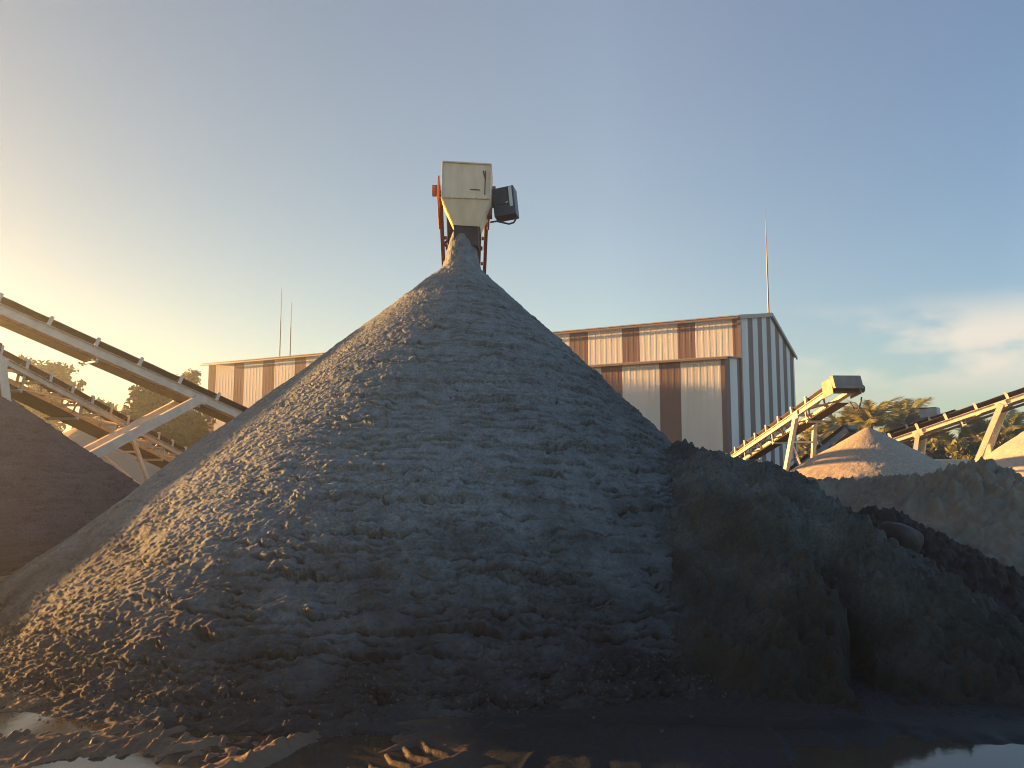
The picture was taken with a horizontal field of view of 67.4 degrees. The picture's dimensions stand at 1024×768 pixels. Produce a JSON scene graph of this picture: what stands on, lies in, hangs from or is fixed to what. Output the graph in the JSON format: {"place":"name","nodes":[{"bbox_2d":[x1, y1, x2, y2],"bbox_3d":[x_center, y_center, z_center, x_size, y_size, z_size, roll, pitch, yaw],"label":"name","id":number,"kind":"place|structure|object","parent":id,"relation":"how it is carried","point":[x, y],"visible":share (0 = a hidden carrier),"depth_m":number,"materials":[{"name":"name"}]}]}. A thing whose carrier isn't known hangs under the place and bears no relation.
{"place":"outdoors","nodes":[
{"label":"outdoors","id":0,"kind":"place"},
{"bbox_2d":[0,575,1023,767],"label":"ground","id":1,"kind":"structure","parent":0,"point":[718,731],"depth_m":4.88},
{"bbox_2d":[13,391,62,430],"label":"broadleaf tree","id":2,"kind":"object","parent":1,"relation":"on","point":[38,414],"visible":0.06,"depth_m":50.15,"materials":[{"name":"green plant"}]},
{"bbox_2d":[12,354,86,432],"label":"broadleaf tree","id":3,"kind":"object","parent":1,"relation":"on","point":[59,370],"visible":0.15,"depth_m":52.21,"materials":[{"name":"green plant"}]},
{"bbox_2d":[0,392,139,576],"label":"sand pile","id":4,"kind":"object","parent":1,"relation":"on","point":[57,487],"visible":0.58,"depth_m":14.51,"materials":[{"name":"brown sand"}]},
{"bbox_2d":[0,343,186,483],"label":"belt conveyor","id":5,"kind":"object","parent":1,"relation":"on","point":[29,373],"visible":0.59,"depth_m":19.55,"materials":[{"name":"beige metal"}]},
{"bbox_2d":[71,397,117,428],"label":"broadleaf tree","id":6,"kind":"object","parent":1,"relation":"on","point":[108,404],"visible":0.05,"depth_m":56.96,"materials":[{"name":"green plant"}]},
{"bbox_2d":[63,416,175,484],"bbox_3d":[-17.391,3.213,32.842,14.333,4.113,14.334,0,-6,0],"label":"sand pile","id":7,"kind":"object","parent":1,"relation":"on","point":[127,463],"visible":0.11,"depth_m":30.35,"materials":[{"name":"beige sand"}]},
{"bbox_2d":[0,293,247,457],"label":"belt conveyor","id":8,"kind":"object","parent":1,"relation":"on","point":[185,395],"visible":0.55,"depth_m":19.83,"materials":[{"name":"beige metal"}]},
{"bbox_2d":[114,405,157,433],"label":"broadleaf tree","id":9,"kind":"object","parent":1,"relation":"on","point":[134,415],"visible":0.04,"depth_m":43.65,"materials":[{"name":"green plant"}]},
{"bbox_2d":[120,385,187,437],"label":"broadleaf tree","id":10,"kind":"object","parent":1,"relation":"on","point":[144,401],"visible":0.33,"depth_m":46.50,"materials":[{"name":"green plant"}]},
{"bbox_2d":[155,409,216,448],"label":"broadleaf tree","id":11,"kind":"object","parent":1,"relation":"on","point":[188,430],"visible":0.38,"depth_m":45.99,"materials":[{"name":"green plant"}]},
{"bbox_2d":[177,368,201,414],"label":"broadleaf tree","id":12,"kind":"object","parent":1,"relation":"on","point":[192,376],"visible":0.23,"depth_m":61.01,"materials":[{"name":"green plant"}]},
{"bbox_2d":[0,231,720,736],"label":"sand pile","id":13,"kind":"object","parent":1,"relation":"on","point":[458,463],"visible":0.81,"depth_m":6.92,"materials":[{"name":"grey gravel"}]},
{"bbox_2d":[0,625,726,747],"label":"loose stones","id":14,"kind":"object","parent":1,"relation":"on","point":[360,685],"visible":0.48,"depth_m":5.49,"materials":[{"name":"grey stone"}]},
{"bbox_2d":[432,176,495,273],"bbox_3d":[-1.209,0.391,19.507,2.060,6.718,13.410,0,-6,-3],"label":"metal frame","id":15,"kind":"object","parent":1,"relation":"on","point":[436,190],"visible":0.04,"depth_m":14.14,"materials":[{"name":"orange metal"}]},
{"bbox_2d":[441,161,492,251],"bbox_3d":[-0.760,-2.992,13.079,0.848,1.409,0.708,0,-6,0],"label":"hopper","id":16,"kind":"object","parent":15,"relation":"attached to","point":[466,192],"visible":0.98,"depth_m":12.80,"materials":[{"name":"paint"}]},
{"bbox_2d":[484,185,518,224],"bbox_3d":[-0.183,-3.044,13.238,0.604,0.688,0.338,-1,-6,8],"label":"drive unit","id":17,"kind":"object","parent":16,"relation":"attached to","point":[504,203],"visible":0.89,"depth_m":13.11,"materials":[{"name":"black paint"}]},
{"bbox_2d":[200,313,797,466],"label":"striped shed","id":18,"kind":"structure","parent":1,"relation":"on","point":[760,345],"depth_m":41.75,"materials":[{"name":"white metal"}]},
{"bbox_2d":[279,292,281,356],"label":"lightning rod","id":19,"kind":"object","parent":18,"relation":"on","point":[280,328],"visible":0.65,"depth_m":63.64,"materials":[{"name":"grey metal"}]},
{"bbox_2d":[289,302,291,355],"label":"lightning rod","id":20,"kind":"object","parent":18,"relation":"on","point":[290,333],"visible":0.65,"depth_m":63.02,"materials":[{"name":"grey metal"}]},
{"bbox_2d":[765,212,769,312],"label":"lightning rod","id":21,"kind":"object","parent":18,"relation":"on","point":[767,269],"visible":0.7,"depth_m":45.67,"materials":[{"name":"grey metal"}]},
{"bbox_2d":[589,356,741,457],"bbox_3d":[1.075,2.466,41.092,21.650,6.840,3.297,-3,-7,29],"label":"lean to","id":22,"kind":"object","parent":1,"relation":"on","point":[696,401],"visible":0.16,"depth_m":35.96,"materials":[{"name":"white metal"}]},
{"bbox_2d":[726,375,864,470],"bbox_3d":[8.402,2.295,24.683,1.320,4.004,10.631,0,-6,-2],"label":"belt conveyor","id":23,"kind":"object","parent":1,"relation":"on","point":[847,386],"visible":0.72,"depth_m":22.30,"materials":[{"name":"beige metal"}]},
{"bbox_2d":[797,433,829,458],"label":"leafy shrub","id":24,"kind":"object","parent":1,"relation":"on","point":[802,446],"visible":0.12,"depth_m":63.44,"materials":[{"name":"green plant"}]},
{"bbox_2d":[798,413,834,448],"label":"palm tree","id":25,"kind":"object","parent":1,"relation":"on","point":[808,431],"visible":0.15,"depth_m":68.28,"materials":[{"name":"green plant"}]},
{"bbox_2d":[783,422,857,470],"bbox_3d":[14.278,4.126,37.985,5.255,4.254,1.760,-6,-8,44],"label":"belt conveyor","id":26,"kind":"object","parent":1,"relation":"on","point":[832,438],"visible":0.21,"depth_m":36.74,"materials":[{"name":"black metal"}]},
{"bbox_2d":[808,406,860,440],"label":"palm tree","id":27,"kind":"object","parent":1,"relation":"on","point":[842,420],"visible":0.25,"depth_m":66.92,"materials":[{"name":"green plant"}]},
{"bbox_2d":[652,438,1023,712],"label":"earth bank","id":28,"kind":"structure","parent":1,"relation":"on","point":[795,587],"depth_m":6.53,"materials":[{"name":"soil"}]},
{"bbox_2d":[789,427,946,479],"bbox_3d":[9.033,2.495,19.345,10.080,2.810,10.079,0,-6,0],"label":"gravel pile","id":29,"kind":"object","parent":1,"relation":"on","point":[868,452],"visible":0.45,"depth_m":18.36,"materials":[{"name":"beige gravel"}]},
{"bbox_2d":[835,396,910,436],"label":"palm tree","id":30,"kind":"object","parent":1,"relation":"on","point":[866,415],"visible":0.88,"depth_m":62.37,"materials":[{"name":"green plant"}]},
{"bbox_2d":[872,397,934,445],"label":"palm tree","id":31,"kind":"object","parent":1,"relation":"on","point":[910,415],"visible":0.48,"depth_m":64.38,"materials":[{"name":"green plant"}]},
{"bbox_2d":[807,456,1023,576],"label":"spoil mound","id":32,"kind":"object","parent":1,"relation":"on","point":[978,504],"visible":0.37,"depth_m":11.54,"materials":[{"name":"soil"}]},
{"bbox_2d":[882,407,956,451],"bbox_3d":[17.492,3.296,35.735,6.332,4.223,1.480,-5,-8,42],"label":"belt conveyor","id":33,"kind":"object","parent":1,"relation":"on","point":[929,413],"visible":0.27,"depth_m":34.56,"materials":[{"name":"grey metal"}]},
{"bbox_2d":[912,429,954,447],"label":"palm tree","id":34,"kind":"object","parent":1,"relation":"on","point":[934,437],"visible":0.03,"depth_m":66.44,"materials":[{"name":"green plant"}]},
{"bbox_2d":[926,437,951,458],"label":"leafy shrub","id":35,"kind":"object","parent":1,"relation":"on","point":[935,448],"visible":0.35,"depth_m":59.20,"materials":[{"name":"green plant"}]},
{"bbox_2d":[857,505,1023,622],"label":"mud heap","id":36,"kind":"object","parent":1,"relation":"on","point":[1002,585],"visible":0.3,"depth_m":8.61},
{"bbox_2d":[878,521,923,553],"bbox_3d":[4.472,1.813,8.861,0.438,0.398,0.420,16,2,-23],"label":"boulder","id":37,"kind":"object","parent":36,"relation":"on","point":[907,537],"visible":0.56,"depth_m":8.69,"materials":[{"name":"grey stone"}]},
{"bbox_2d":[928,426,971,458],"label":"palm tree","id":38,"kind":"object","parent":1,"relation":"on","point":[947,437],"visible":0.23,"depth_m":61.45,"materials":[{"name":"green plant"}]},
{"bbox_2d":[934,458,973,465],"bbox_3d":[19.322,4.078,32.221,9.525,1.930,0.136,1,-6,-12],"label":"corrugated fence","id":39,"kind":"object","parent":1,"relation":"on","point":[951,461],"visible":0.1,"depth_m":32.13,"materials":[{"name":"beige metal"}]},
{"bbox_2d":[887,387,1023,461],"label":"belt conveyor","id":40,"kind":"object","parent":1,"relation":"on","point":[1000,406],"visible":0.51,"depth_m":26.97,"materials":[{"name":"beige metal"}]},
{"bbox_2d":[944,439,978,458],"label":"leafy shrub","id":41,"kind":"object","parent":1,"relation":"on","point":[961,449],"visible":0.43,"depth_m":57.38,"materials":[{"name":"green plant"}]},
{"bbox_2d":[954,417,991,443],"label":"palm tree","id":42,"kind":"object","parent":1,"relation":"on","point":[974,429],"visible":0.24,"depth_m":59.69,"materials":[{"name":"green plant"}]},
{"bbox_2d":[973,433,1013,449],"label":"leafy shrub","id":43,"kind":"object","parent":1,"relation":"on","point":[978,441],"visible":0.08,"depth_m":56.66,"materials":[{"name":"green plant"}]},
{"bbox_2d":[992,434,1003,450],"bbox_3d":[21.763,3.751,34.264,1.001,3.118,0.783,-2,-6,20],"label":"dry shrub","id":44,"kind":"object","parent":1,"relation":"on","point":[999,437],"visible":0.14,"depth_m":34.33,"materials":[{"name":"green plant"}]},
{"bbox_2d":[977,409,1023,439],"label":"palm tree","id":45,"kind":"object","parent":1,"relation":"on","point":[1013,425],"visible":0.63,"depth_m":57.32,"materials":[{"name":"green plant"}]},
{"bbox_2d":[983,431,1023,476],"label":"gravel pile","id":46,"kind":"object","parent":1,"relation":"on","point":[1009,454],"visible":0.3,"depth_m":23.55,"materials":[{"name":"beige gravel"}]},
{"bbox_2d":[0,705,1023,767],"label":"water","id":47,"kind":"structure","parent":0,"point":[356,750],"depth_m":4.63,"materials":[{"name":"grey liquid"}]},
{"bbox_2d":[0,0,1023,457],"label":"sky","id":48,"kind":"structure","parent":0,"point":[170,170],"materials":[{"name":"blue"}]}
]}

